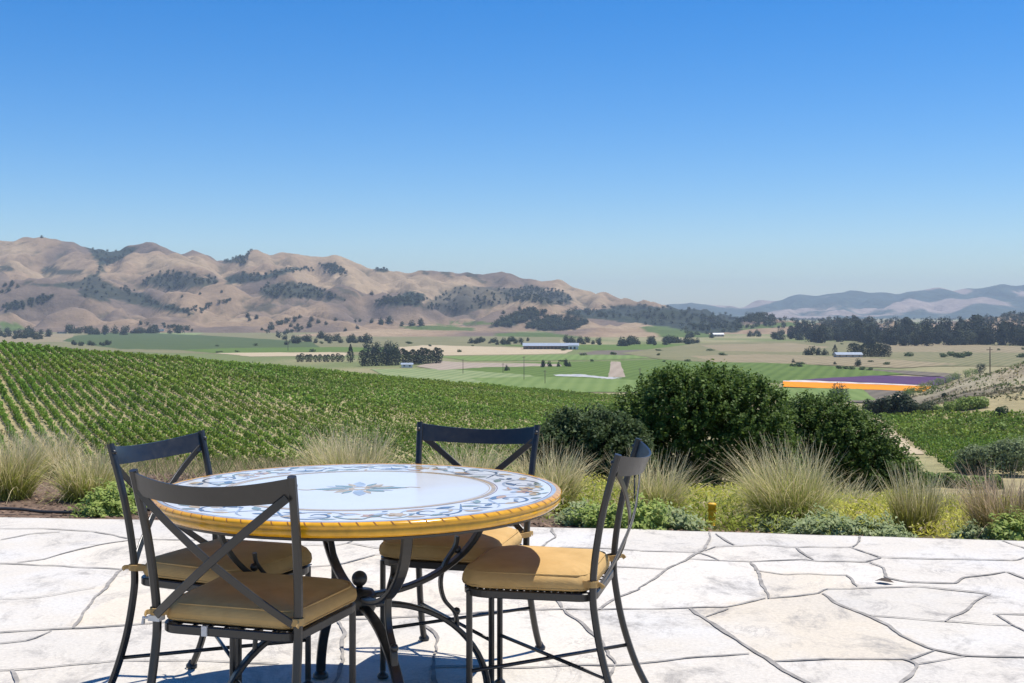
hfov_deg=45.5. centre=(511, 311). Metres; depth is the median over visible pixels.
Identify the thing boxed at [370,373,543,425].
vine row
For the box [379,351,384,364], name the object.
cypress tree
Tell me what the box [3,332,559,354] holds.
field
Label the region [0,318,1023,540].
ground
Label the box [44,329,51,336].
oak tree
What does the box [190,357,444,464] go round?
vine row
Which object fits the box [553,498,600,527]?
shrub
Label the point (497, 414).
vine row
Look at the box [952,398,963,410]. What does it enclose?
green shrub
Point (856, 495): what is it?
ornamental grass
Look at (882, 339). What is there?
eucalyptus tree
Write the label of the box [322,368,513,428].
vine row
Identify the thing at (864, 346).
cypress tree
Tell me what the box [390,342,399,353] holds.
oak tree
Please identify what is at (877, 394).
field
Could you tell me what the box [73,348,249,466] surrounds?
vine row
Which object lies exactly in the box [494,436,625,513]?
ornamental grass
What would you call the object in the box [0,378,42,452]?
vine row
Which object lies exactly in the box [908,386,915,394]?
green shrub
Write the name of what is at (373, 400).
vine row
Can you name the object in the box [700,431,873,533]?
ornamental grass
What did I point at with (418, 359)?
cypress tree
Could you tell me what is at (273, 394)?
vine row
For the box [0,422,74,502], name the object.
ornamental grass
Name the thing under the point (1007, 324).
eucalyptus tree
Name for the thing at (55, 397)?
vine row
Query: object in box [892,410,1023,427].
vine row
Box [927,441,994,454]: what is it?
vine row
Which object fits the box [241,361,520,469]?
vine row
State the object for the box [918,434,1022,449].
vine row
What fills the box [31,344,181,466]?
vine row
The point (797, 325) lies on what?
eucalyptus tree
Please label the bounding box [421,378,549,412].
vine row
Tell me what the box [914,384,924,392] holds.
green shrub
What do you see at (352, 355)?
pine tree
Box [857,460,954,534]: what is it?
ornamental grass
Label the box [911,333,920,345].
eucalyptus tree
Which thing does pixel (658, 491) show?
ornamental grass
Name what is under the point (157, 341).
field
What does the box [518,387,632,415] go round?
vine row
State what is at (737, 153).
sky
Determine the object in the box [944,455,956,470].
vine row
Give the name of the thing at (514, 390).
vine row
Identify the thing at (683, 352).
field
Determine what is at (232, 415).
vine row
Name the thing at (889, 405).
broadleaf tree
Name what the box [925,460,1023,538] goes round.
ornamental grass
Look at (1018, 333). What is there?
eucalyptus tree
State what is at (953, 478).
green shrub
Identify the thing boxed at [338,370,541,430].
vine row
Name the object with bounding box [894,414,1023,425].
vine row
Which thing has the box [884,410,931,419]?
vine row
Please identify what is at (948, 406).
green shrub
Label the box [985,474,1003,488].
green shrub
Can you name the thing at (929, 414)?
vine row
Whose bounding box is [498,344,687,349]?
field
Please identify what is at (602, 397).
vine row
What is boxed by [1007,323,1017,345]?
eucalyptus tree
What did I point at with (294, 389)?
vine row
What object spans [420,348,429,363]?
cypress tree
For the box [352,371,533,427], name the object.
vine row
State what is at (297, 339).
oak tree
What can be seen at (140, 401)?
vine row
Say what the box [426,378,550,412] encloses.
vine row
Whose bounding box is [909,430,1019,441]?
vine row
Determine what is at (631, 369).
field
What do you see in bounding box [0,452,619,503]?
dry grass
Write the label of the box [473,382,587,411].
vine row
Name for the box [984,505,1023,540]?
shrub
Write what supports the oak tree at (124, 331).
on the ground at (938, 467)
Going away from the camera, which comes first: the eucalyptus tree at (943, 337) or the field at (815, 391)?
the field at (815, 391)
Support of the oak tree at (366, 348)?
on the ground at (938, 467)
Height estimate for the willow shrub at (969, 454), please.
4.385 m
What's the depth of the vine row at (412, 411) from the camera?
241.72 m
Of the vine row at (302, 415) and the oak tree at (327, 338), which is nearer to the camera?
the vine row at (302, 415)
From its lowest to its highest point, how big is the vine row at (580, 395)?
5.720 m
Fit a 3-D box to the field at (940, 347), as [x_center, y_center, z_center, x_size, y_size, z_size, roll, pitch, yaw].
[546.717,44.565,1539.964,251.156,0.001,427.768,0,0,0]
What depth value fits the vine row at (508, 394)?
336.94 m
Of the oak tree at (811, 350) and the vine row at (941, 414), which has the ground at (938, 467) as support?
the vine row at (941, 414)
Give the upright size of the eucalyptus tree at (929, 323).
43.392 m
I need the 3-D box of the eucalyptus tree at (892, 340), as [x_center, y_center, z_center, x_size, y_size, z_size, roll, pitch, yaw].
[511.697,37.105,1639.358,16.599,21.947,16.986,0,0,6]
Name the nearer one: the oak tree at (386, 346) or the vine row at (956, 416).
the vine row at (956, 416)
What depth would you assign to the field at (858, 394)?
649.03 m
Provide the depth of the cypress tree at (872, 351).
1215.63 m
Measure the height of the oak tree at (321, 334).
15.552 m
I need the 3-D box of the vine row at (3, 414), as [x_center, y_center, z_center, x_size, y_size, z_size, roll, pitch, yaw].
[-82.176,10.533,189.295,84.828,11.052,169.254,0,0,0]
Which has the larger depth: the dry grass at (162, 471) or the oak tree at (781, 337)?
the oak tree at (781, 337)
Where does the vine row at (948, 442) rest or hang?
on the ground at (938, 467)
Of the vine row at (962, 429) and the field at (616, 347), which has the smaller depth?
the vine row at (962, 429)
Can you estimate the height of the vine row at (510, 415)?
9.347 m
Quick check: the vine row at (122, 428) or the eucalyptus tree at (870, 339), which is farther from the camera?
the eucalyptus tree at (870, 339)
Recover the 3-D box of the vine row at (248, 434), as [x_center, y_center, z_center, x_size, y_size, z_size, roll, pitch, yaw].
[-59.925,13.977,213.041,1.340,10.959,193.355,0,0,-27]
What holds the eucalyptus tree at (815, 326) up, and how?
on the ground at (938, 467)
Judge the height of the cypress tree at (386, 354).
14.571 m
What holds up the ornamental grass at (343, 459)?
on the ground at (938, 467)
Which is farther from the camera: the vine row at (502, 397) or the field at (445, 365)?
the field at (445, 365)
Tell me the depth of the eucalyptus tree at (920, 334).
1681.02 m
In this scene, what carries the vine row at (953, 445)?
on the ground at (938, 467)
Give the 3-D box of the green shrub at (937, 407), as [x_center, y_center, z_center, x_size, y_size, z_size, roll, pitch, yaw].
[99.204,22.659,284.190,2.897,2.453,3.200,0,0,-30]
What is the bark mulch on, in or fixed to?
on the ground at (938, 467)
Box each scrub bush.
[903,352,913,355]
[953,352,966,357]
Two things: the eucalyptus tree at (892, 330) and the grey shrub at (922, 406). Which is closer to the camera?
the grey shrub at (922, 406)
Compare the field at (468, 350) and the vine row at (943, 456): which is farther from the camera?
the field at (468, 350)
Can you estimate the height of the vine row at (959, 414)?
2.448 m
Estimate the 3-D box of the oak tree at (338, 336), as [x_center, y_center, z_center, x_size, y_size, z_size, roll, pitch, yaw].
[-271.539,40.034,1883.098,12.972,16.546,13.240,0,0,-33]
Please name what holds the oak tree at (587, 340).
on the ground at (938, 467)
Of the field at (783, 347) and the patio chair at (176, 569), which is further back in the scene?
the field at (783, 347)
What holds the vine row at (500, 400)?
on the ground at (938, 467)
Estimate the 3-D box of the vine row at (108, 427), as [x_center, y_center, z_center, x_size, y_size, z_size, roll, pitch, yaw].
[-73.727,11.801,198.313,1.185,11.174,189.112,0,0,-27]
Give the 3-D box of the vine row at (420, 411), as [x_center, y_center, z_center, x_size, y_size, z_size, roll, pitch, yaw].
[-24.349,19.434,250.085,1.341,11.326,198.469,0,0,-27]
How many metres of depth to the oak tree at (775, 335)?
2018.18 m
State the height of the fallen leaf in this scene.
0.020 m
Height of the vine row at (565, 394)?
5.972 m
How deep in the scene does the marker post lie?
8.19 m
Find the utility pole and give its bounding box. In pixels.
[986,347,992,375]
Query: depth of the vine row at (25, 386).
167.44 m
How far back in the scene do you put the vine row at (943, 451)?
167.59 m
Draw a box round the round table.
[151,463,561,682]
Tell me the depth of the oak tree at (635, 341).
1703.60 m
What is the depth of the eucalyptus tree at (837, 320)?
2409.28 m
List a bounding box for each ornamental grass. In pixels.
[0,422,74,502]
[5,420,100,476]
[28,439,154,504]
[285,420,377,465]
[297,419,412,465]
[412,442,518,470]
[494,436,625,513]
[586,445,714,514]
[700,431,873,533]
[821,466,885,517]
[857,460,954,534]
[905,470,975,521]
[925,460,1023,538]
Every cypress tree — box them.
[299,353,305,361]
[335,353,341,361]
[358,350,366,365]
[364,353,371,365]
[370,351,378,365]
[375,350,381,365]
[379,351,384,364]
[384,350,392,365]
[391,350,399,364]
[395,352,402,364]
[398,348,406,362]
[402,350,408,362]
[409,349,416,363]
[416,350,422,363]
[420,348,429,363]
[426,349,432,363]
[429,350,436,362]
[433,347,439,362]
[435,348,443,362]
[847,343,854,351]
[861,344,868,356]
[867,343,874,356]
[871,343,878,356]
[873,344,881,356]
[878,344,886,356]
[881,345,889,356]
[885,345,891,356]
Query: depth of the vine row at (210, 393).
197.47 m
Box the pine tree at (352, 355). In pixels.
[346,344,354,362]
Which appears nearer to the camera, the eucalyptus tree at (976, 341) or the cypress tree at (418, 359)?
the cypress tree at (418, 359)
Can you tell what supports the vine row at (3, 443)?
on the ground at (938, 467)
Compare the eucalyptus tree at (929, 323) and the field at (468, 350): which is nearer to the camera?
the field at (468, 350)
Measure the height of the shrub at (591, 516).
0.188 m
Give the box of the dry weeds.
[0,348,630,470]
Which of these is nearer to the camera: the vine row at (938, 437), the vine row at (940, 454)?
the vine row at (940, 454)
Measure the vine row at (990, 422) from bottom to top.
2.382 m
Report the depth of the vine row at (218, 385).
210.12 m
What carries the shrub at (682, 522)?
on the ground at (938, 467)
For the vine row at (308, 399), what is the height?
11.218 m
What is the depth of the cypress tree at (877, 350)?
1216.16 m
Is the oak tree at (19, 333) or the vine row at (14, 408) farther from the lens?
the oak tree at (19, 333)
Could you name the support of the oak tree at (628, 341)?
on the ground at (938, 467)
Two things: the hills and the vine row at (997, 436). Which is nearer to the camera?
the vine row at (997, 436)
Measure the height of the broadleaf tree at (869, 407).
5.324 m
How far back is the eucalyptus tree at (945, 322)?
1912.99 m
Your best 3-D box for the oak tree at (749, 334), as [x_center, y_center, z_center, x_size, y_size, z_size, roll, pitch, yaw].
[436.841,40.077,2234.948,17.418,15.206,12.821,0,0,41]
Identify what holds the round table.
on the patio
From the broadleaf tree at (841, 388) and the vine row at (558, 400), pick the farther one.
the broadleaf tree at (841, 388)
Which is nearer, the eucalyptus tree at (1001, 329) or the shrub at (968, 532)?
the shrub at (968, 532)
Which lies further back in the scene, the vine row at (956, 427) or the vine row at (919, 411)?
the vine row at (919, 411)
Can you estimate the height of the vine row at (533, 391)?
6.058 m
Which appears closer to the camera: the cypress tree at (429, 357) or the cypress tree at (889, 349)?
the cypress tree at (429, 357)
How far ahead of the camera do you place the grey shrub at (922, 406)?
283.72 m
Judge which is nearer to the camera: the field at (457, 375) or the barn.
the field at (457, 375)
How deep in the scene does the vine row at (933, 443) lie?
181.21 m
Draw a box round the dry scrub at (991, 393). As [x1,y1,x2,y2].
[910,361,1023,404]
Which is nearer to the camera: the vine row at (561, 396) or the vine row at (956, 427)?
the vine row at (956, 427)
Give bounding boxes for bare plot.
[608,361,624,376]
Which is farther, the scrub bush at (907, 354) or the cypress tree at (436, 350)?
the scrub bush at (907, 354)
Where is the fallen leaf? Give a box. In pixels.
[875,578,893,582]
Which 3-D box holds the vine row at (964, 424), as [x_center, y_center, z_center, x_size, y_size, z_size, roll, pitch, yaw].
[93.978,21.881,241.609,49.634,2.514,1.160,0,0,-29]
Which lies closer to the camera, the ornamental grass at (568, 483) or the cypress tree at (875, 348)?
the ornamental grass at (568, 483)
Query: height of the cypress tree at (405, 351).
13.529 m
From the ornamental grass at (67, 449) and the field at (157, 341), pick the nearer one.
the ornamental grass at (67, 449)
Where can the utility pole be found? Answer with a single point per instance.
(989, 349)
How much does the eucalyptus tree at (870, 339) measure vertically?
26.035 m
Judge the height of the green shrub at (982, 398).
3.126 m
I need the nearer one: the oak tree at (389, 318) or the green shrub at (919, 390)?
the green shrub at (919, 390)
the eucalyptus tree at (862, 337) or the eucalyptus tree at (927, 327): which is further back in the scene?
the eucalyptus tree at (927, 327)
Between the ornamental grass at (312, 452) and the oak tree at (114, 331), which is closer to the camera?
the ornamental grass at (312, 452)
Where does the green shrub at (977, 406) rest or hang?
on the ground at (938, 467)
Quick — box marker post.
[707,502,716,528]
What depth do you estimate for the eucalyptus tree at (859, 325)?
1782.45 m
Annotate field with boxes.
[0,334,73,341]
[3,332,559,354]
[63,332,318,349]
[160,333,200,334]
[186,347,396,352]
[220,352,346,355]
[372,369,534,383]
[399,345,571,354]
[418,361,560,369]
[440,354,648,360]
[455,359,782,382]
[472,377,639,391]
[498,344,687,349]
[580,349,647,354]
[623,341,1023,365]
[640,362,900,382]
[692,354,953,367]
[702,343,826,351]
[776,388,846,400]
[783,381,930,390]
[784,380,931,385]
[803,376,952,384]
[846,388,875,399]
[847,390,908,401]
[867,369,960,376]
[883,343,1023,352]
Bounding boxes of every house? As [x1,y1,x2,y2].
[401,363,412,367]
[712,333,723,336]
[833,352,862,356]
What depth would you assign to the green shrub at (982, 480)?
124.45 m
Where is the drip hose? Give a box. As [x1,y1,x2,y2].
[0,507,149,513]
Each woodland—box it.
[490,303,822,331]
[699,310,1023,328]
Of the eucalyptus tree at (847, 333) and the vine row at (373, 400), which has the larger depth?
the eucalyptus tree at (847, 333)
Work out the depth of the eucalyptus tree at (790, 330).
2025.57 m
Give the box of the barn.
[522,343,578,348]
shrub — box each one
[63,477,137,517]
[103,480,146,508]
[515,402,658,488]
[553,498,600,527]
[568,499,642,528]
[604,358,807,495]
[607,489,671,529]
[656,501,712,530]
[742,514,792,532]
[770,389,932,496]
[772,503,858,535]
[826,510,907,536]
[874,521,916,537]
[902,388,911,394]
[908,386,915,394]
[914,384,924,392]
[916,403,928,412]
[918,472,937,487]
[919,382,930,390]
[923,401,934,412]
[926,380,936,388]
[933,404,945,412]
[935,378,943,386]
[936,472,951,486]
[943,401,957,411]
[946,473,969,487]
[950,518,998,539]
[952,372,961,378]
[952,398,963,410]
[952,443,998,474]
[958,396,976,409]
[962,369,970,377]
[964,396,986,408]
[965,475,985,489]
[969,368,977,375]
[974,396,988,407]
[977,435,1023,477]
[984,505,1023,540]
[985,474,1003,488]
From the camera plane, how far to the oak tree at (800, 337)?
1949.30 m
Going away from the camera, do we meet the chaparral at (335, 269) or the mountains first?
the chaparral at (335, 269)
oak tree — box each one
[15,329,25,337]
[21,329,29,338]
[30,330,39,339]
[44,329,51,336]
[64,324,74,332]
[83,326,91,332]
[92,328,100,334]
[101,324,109,333]
[110,324,119,333]
[119,329,127,334]
[120,325,130,332]
[147,324,156,332]
[172,324,184,332]
[293,336,301,343]
[304,334,311,341]
[316,331,325,338]
[324,334,332,340]
[332,333,340,340]
[362,334,372,342]
[363,343,372,352]
[371,342,383,352]
[382,340,393,350]
[385,316,392,322]
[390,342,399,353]
[417,318,424,325]
[569,337,577,342]
[584,337,590,342]
[618,339,627,345]
[625,337,631,344]
[632,337,640,343]
[646,336,654,343]
[663,334,673,342]
[669,335,678,342]
[747,330,754,336]
[772,332,778,338]
[776,332,785,339]
[795,333,803,339]
[808,345,815,354]
[815,347,822,354]
[854,358,861,366]
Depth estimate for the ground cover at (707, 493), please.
8.61 m
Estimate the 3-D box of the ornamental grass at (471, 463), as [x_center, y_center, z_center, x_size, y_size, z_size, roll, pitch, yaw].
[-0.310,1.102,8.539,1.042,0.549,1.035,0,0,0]
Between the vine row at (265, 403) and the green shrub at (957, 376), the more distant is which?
the green shrub at (957, 376)
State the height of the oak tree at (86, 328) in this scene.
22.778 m
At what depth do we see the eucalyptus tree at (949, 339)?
1634.33 m
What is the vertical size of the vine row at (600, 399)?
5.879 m
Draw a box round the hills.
[0,237,1023,336]
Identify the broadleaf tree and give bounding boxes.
[829,382,849,401]
[862,398,874,413]
[870,398,887,416]
[880,394,895,416]
[885,400,899,412]
[891,391,917,415]
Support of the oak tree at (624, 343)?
on the ground at (938, 467)
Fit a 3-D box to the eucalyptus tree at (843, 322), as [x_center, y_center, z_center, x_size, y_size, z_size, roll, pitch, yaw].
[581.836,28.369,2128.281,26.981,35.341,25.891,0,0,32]
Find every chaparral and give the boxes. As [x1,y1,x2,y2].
[2,275,570,311]
[92,247,571,304]
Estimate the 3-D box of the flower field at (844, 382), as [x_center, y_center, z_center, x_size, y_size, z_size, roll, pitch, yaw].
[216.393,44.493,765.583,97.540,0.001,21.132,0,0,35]
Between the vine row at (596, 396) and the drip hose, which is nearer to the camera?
the drip hose
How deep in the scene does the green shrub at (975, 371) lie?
858.63 m
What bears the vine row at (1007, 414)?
on the ground at (938, 467)
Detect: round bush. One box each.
[975,363,985,373]
[994,405,1008,418]
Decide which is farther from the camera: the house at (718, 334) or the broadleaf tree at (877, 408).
the house at (718, 334)
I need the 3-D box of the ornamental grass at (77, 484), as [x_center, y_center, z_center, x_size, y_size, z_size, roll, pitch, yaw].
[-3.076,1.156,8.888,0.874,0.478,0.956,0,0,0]
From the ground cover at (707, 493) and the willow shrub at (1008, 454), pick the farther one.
the willow shrub at (1008, 454)
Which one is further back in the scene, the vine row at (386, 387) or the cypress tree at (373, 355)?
the cypress tree at (373, 355)
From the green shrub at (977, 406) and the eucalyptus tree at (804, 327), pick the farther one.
the eucalyptus tree at (804, 327)
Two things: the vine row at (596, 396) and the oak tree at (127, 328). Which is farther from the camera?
the oak tree at (127, 328)
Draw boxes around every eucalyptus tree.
[787,325,794,338]
[794,323,802,332]
[800,320,812,338]
[804,330,814,341]
[805,326,812,339]
[811,320,819,331]
[812,329,822,342]
[816,324,828,342]
[824,324,834,340]
[831,315,841,326]
[834,330,844,341]
[839,318,850,328]
[840,323,853,340]
[851,317,860,323]
[851,320,867,342]
[860,331,868,344]
[862,330,875,344]
[863,316,876,324]
[871,323,882,333]
[877,330,889,343]
[884,325,901,343]
[887,332,899,344]
[898,333,912,345]
[900,317,911,328]
[901,319,915,335]
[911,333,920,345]
[914,321,930,341]
[915,329,923,343]
[921,317,936,329]
[921,328,934,345]
[923,322,931,341]
[932,325,943,343]
[936,316,952,335]
[939,324,945,340]
[941,332,949,344]
[944,333,958,344]
[951,320,970,343]
[952,326,973,344]
[956,328,971,344]
[958,337,966,344]
[967,314,986,330]
[968,333,975,344]
[970,333,979,344]
[976,323,996,344]
[985,320,996,331]
[994,323,1009,344]
[995,318,1009,344]
[1006,320,1023,343]
[1006,327,1022,344]
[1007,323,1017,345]
[1018,333,1023,345]
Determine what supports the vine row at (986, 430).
on the ground at (938, 467)
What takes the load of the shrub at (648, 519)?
on the ground at (938, 467)
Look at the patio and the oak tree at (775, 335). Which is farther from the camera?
the oak tree at (775, 335)
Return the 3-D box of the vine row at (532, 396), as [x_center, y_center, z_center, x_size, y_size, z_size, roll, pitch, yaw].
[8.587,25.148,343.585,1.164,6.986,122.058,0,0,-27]
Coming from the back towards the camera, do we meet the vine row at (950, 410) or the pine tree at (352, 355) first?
the pine tree at (352, 355)
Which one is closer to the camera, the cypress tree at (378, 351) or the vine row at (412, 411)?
the vine row at (412, 411)
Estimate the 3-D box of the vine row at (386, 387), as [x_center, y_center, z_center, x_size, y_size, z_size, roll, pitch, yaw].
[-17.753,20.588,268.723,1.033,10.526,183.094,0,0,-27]
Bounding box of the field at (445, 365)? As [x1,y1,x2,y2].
[418,361,560,369]
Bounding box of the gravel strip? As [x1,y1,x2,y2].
[555,374,616,378]
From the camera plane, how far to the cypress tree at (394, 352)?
1027.19 m
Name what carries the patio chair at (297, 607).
on the patio
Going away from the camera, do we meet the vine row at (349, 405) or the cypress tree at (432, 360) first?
the vine row at (349, 405)
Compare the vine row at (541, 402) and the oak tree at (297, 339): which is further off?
the oak tree at (297, 339)
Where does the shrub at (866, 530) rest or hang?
on the ground at (938, 467)
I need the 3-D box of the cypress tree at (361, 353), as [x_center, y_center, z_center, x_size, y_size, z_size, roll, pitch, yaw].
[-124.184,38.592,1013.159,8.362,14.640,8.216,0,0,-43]
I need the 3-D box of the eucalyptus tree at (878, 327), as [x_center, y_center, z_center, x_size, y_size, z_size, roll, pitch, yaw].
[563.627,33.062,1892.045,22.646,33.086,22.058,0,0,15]
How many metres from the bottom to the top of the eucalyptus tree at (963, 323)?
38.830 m
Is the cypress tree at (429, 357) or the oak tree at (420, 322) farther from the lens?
the oak tree at (420, 322)
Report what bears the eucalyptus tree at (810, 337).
on the ground at (938, 467)
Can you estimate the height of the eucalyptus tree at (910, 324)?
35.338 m
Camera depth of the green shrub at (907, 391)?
646.75 m
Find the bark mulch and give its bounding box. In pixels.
[0,474,912,537]
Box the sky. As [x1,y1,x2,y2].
[0,0,1023,307]
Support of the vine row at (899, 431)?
on the ground at (938, 467)
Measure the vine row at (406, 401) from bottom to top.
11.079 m
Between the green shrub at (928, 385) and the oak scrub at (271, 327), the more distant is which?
the oak scrub at (271, 327)
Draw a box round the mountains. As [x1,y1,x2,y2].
[668,284,1023,318]
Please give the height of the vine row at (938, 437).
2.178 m
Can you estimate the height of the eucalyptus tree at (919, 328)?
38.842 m
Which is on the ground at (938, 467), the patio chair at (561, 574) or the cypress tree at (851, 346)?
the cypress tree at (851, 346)
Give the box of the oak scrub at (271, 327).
[120,266,419,337]
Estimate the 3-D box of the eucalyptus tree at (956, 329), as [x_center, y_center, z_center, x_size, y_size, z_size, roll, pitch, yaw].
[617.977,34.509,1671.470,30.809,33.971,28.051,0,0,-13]
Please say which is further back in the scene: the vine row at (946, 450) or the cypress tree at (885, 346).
the cypress tree at (885, 346)
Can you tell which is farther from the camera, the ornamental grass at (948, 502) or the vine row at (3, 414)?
the vine row at (3, 414)
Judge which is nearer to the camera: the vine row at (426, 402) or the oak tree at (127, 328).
the vine row at (426, 402)
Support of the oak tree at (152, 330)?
on the ground at (938, 467)
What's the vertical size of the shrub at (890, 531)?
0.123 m
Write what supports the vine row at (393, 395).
on the ground at (938, 467)
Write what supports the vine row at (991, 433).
on the ground at (938, 467)
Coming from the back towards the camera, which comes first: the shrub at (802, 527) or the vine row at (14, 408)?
the vine row at (14, 408)
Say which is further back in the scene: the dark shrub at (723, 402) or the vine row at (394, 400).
the vine row at (394, 400)
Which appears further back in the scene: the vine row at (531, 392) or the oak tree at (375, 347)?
the oak tree at (375, 347)
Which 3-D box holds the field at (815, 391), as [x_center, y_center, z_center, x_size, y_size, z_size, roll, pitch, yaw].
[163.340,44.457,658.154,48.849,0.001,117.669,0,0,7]
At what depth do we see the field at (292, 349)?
1458.65 m
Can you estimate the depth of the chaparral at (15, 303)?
3350.72 m
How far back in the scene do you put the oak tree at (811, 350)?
1262.01 m
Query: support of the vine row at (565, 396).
on the ground at (938, 467)
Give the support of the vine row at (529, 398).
on the ground at (938, 467)
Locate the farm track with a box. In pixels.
[871,417,923,453]
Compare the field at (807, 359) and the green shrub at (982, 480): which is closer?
the green shrub at (982, 480)
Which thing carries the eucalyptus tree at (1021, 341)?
on the ground at (938, 467)
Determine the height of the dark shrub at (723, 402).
2.201 m
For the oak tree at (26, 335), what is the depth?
2071.85 m
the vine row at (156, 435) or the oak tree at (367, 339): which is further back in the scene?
the oak tree at (367, 339)
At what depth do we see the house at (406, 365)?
988.00 m
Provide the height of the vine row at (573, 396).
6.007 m
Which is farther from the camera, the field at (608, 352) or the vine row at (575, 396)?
the field at (608, 352)
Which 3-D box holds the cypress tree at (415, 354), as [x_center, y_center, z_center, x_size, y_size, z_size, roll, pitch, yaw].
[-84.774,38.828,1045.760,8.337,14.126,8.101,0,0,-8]
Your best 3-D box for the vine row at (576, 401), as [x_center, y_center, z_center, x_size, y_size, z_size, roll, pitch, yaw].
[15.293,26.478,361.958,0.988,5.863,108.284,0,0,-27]
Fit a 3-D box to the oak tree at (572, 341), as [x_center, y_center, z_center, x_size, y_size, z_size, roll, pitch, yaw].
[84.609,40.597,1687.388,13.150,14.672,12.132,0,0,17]
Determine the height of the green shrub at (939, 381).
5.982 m
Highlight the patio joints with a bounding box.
[0,527,1023,682]
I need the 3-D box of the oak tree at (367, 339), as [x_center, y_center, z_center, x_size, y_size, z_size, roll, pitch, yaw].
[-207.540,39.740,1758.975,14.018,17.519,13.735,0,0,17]
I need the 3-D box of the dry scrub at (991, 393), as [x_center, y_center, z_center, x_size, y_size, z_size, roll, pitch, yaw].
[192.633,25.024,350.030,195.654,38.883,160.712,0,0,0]
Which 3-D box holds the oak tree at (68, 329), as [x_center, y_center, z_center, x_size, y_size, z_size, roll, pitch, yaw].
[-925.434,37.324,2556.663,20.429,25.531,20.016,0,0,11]
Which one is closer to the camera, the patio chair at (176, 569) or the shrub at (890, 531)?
the patio chair at (176, 569)
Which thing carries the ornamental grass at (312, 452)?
on the ground at (938, 467)
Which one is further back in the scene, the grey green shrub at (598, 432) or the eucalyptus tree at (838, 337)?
the eucalyptus tree at (838, 337)
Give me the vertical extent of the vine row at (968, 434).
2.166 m
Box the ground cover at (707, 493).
[542,472,1018,538]
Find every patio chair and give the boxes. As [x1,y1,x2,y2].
[107,430,312,682]
[129,469,356,682]
[377,422,544,682]
[462,438,650,682]
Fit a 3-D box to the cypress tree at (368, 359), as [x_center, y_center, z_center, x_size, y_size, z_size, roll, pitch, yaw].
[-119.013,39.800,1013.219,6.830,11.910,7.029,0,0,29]
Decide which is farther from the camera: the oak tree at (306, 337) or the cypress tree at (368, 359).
the oak tree at (306, 337)
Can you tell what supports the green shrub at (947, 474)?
on the ground at (938, 467)
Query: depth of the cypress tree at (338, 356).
1099.24 m
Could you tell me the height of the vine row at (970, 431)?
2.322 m
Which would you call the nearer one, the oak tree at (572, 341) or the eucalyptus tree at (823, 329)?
the oak tree at (572, 341)
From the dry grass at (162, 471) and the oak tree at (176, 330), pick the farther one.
the oak tree at (176, 330)
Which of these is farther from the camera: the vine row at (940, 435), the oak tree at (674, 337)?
the oak tree at (674, 337)
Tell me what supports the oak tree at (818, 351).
on the ground at (938, 467)
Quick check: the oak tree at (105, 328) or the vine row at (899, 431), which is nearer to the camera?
the vine row at (899, 431)
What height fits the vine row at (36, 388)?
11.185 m
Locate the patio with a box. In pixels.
[0,517,1023,682]
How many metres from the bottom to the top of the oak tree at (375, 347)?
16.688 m
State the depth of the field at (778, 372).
929.02 m
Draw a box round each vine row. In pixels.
[0,339,109,460]
[0,343,96,462]
[0,353,82,458]
[0,363,55,452]
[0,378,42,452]
[0,400,22,450]
[0,433,9,453]
[8,341,127,464]
[16,341,145,464]
[25,342,165,462]
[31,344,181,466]
[41,344,194,466]
[50,345,215,465]
[62,347,233,466]
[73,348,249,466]
[82,348,265,466]
[91,349,285,465]
[104,350,306,465]
[114,350,308,458]
[125,352,315,453]
[132,352,330,452]
[145,353,353,456]
[157,354,391,462]
[169,355,409,463]
[179,356,427,463]
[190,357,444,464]
[201,359,463,465]
[214,360,481,466]
[224,361,512,471]
[231,360,519,470]
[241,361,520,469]
[251,362,516,461]
[263,363,511,456]
[276,364,567,470]
[283,365,518,449]
[293,365,520,445]
[298,366,489,428]
[310,366,501,428]
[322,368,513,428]
[331,369,516,428]
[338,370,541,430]
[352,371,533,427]
[359,372,532,426]
[363,373,538,424]
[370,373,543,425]
[375,375,544,422]
[387,375,548,422]
[394,375,549,420]
[399,376,550,418]
[404,377,553,416]
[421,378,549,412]
[425,378,555,414]
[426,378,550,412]
[440,380,662,437]
[444,380,558,410]
[450,381,575,411]
[466,381,576,410]
[466,382,581,413]
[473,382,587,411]
[474,382,587,409]
[488,383,648,422]
[493,383,588,409]
[496,384,597,409]
[502,385,614,412]
[511,386,604,408]
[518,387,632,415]
[526,387,623,411]
[533,387,617,408]
[533,387,625,408]
[537,388,607,404]
[549,389,652,413]
[552,388,618,405]
[563,389,619,404]
[570,391,613,401]
[583,392,629,403]
[882,410,920,415]
[882,410,941,418]
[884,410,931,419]
[886,409,979,421]
[886,409,989,422]
[886,411,960,421]
[887,410,993,425]
[892,409,1013,425]
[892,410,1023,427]
[894,409,953,418]
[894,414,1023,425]
[894,417,1022,430]
[896,416,1023,432]
[897,414,1023,428]
[897,420,1021,435]
[898,416,1023,432]
[899,412,1021,427]
[900,423,1021,436]
[901,422,1020,438]
[902,421,1023,431]
[902,424,1018,437]
[906,425,1023,440]
[908,427,1023,439]
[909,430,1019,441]
[912,429,1023,442]
[913,432,1021,445]
[914,432,1023,447]
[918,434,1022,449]
[920,431,1016,443]
[920,436,1023,450]
[923,439,1022,449]
[924,440,1023,453]
[926,443,991,456]
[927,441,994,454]
[930,445,989,457]
[936,447,963,457]
[937,451,959,462]
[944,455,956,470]

